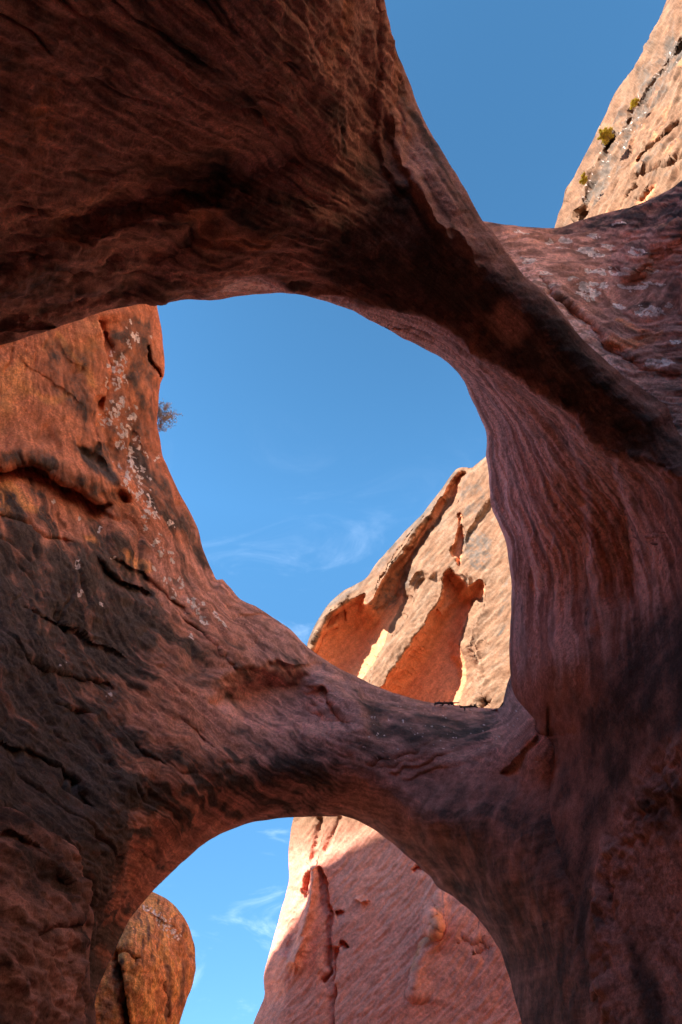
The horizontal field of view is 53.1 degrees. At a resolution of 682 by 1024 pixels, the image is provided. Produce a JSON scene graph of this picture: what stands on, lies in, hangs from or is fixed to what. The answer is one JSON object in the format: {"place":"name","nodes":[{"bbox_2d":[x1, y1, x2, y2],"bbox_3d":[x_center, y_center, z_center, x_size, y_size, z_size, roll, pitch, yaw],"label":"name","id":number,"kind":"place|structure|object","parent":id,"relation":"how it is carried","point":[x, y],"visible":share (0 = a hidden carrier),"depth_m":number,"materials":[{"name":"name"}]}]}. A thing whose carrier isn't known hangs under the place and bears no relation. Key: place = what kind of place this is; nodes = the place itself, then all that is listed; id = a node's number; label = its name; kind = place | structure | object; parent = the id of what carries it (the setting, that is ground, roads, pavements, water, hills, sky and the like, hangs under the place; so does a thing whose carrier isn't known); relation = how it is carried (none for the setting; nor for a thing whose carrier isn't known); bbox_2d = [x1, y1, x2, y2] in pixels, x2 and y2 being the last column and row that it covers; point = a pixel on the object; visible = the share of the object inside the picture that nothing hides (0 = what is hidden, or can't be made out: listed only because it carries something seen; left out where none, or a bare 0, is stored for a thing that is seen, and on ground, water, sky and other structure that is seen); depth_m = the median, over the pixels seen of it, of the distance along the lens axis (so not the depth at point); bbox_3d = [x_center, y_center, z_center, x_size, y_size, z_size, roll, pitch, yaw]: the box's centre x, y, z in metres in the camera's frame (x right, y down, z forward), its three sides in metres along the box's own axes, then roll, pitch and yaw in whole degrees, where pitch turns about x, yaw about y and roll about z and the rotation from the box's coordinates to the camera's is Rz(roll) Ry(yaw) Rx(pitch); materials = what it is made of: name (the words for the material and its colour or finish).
{"place":"outdoors","nodes":[
{"label":"outdoors","id":0,"kind":"place"},
{"bbox_2d":[153,0,665,1023],"label":"sky","id":1,"kind":"structure","parent":0,"point":[310,435],"materials":[{"name":"blue"}]},
{"bbox_3d":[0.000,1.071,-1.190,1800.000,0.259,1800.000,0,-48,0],"label":"ground","id":2,"kind":"structure","parent":0,"visible":0},
{"bbox_2d":[95,892,195,1023],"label":"rock dome","id":3,"kind":"object","parent":2,"relation":"on","point":[148,976],"visible":0.37,"depth_m":13.80,"materials":[{"name":"orange stone"}]},
{"bbox_2d":[0,304,609,1023],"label":"rock arch","id":4,"kind":"object","parent":2,"relation":"on","point":[168,702],"visible":0.62,"depth_m":9.25,"materials":[{"name":"orange stone"}]},
{"bbox_2d":[0,807,95,1023],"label":"rock buttress","id":5,"kind":"object","parent":4,"relation":"attached to","point":[46,915],"visible":1,"depth_m":4.32,"materials":[{"name":"red stone"}]},
{"bbox_2d":[157,398,182,431],"bbox_3d":[-3.457,-1.896,13.275,0.586,0.653,0.646,-15,-50,13],"label":"shrub","id":6,"kind":"object","parent":4,"relation":"on","point":[162,417],"visible":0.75,"depth_m":13.21,"materials":[{"name":"grey plant"}]},
{"bbox_2d":[0,0,681,1023],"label":"rock arch","id":7,"kind":"object","parent":4,"relation":"attached to","point":[158,152],"visible":0.94,"depth_m":5.49,"materials":[{"name":"red stone"}]},
{"bbox_2d":[434,700,459,705],"bbox_3d":[1.807,3.293,11.734,0.426,0.137,0.192,13,-49,-11],"label":"twig pile","id":8,"kind":"object","parent":4,"relation":"on","point":[444,702],"visible":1,"depth_m":11.71,"materials":[{"name":"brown wood"}]},
{"bbox_2d":[459,704,477,710],"bbox_3d":[2.134,3.266,11.440,0.325,0.191,0.090,2,-48,-2],"label":"twig pile","id":9,"kind":"object","parent":4,"relation":"on","point":[469,706],"visible":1,"depth_m":11.44,"materials":[{"name":"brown wood"}]},
{"bbox_2d":[253,457,521,1023],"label":"sandstone cliff","id":10,"kind":"structure","parent":2,"relation":"on","point":[374,926],"depth_m":20.75,"materials":[{"name":"orange stone"}]},
{"bbox_3d":[15.155,-18.071,5.125,19.254,36.000,60.000,0,-48,0],"label":"canyon rim","id":11,"kind":"object","parent":2,"relation":"on","visible":0},
{"bbox_2d":[555,0,681,227],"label":"sandstone cliff","id":12,"kind":"structure","parent":11,"relation":"attached to","point":[636,160],"depth_m":16.04,"materials":[{"name":"orange stone"}]},
{"bbox_2d":[579,171,587,184],"bbox_3d":[5.615,-7.717,15.784,0.210,0.172,0.314,0,-48,0],"label":"shrub","id":13,"kind":"object","parent":12,"relation":"on","point":[583,180],"visible":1,"depth_m":15.79,"materials":[{"name":"yellow plant"}]},
{"bbox_2d":[597,126,613,144],"bbox_3d":[6.133,-8.716,15.819,0.419,0.294,0.395,0,-48,0],"label":"shrub","id":14,"kind":"object","parent":12,"relation":"on","point":[606,135],"visible":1,"depth_m":15.76,"materials":[{"name":"yellow plant"}]},
{"bbox_2d":[630,97,639,109],"bbox_3d":[6.780,-9.447,15.796,0.172,0.202,0.275,18,-50,-15],"label":"shrub","id":15,"kind":"object","parent":12,"relation":"on","point":[634,103],"visible":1,"depth_m":15.77,"materials":[{"name":"yellow plant"}]},
{"bbox_3d":[-0.865,-1.583,2.166,19.288,9.738,25.084,0,-48,0],"label":"canyon wall","id":16,"kind":"object","parent":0,"visible":0},
{"bbox_2d":[483,180,681,545],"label":"rock saddle","id":17,"kind":"object","parent":16,"relation":"on","point":[609,284],"visible":0.5,"depth_m":8.64,"materials":[{"name":"red stone"}]}
]}

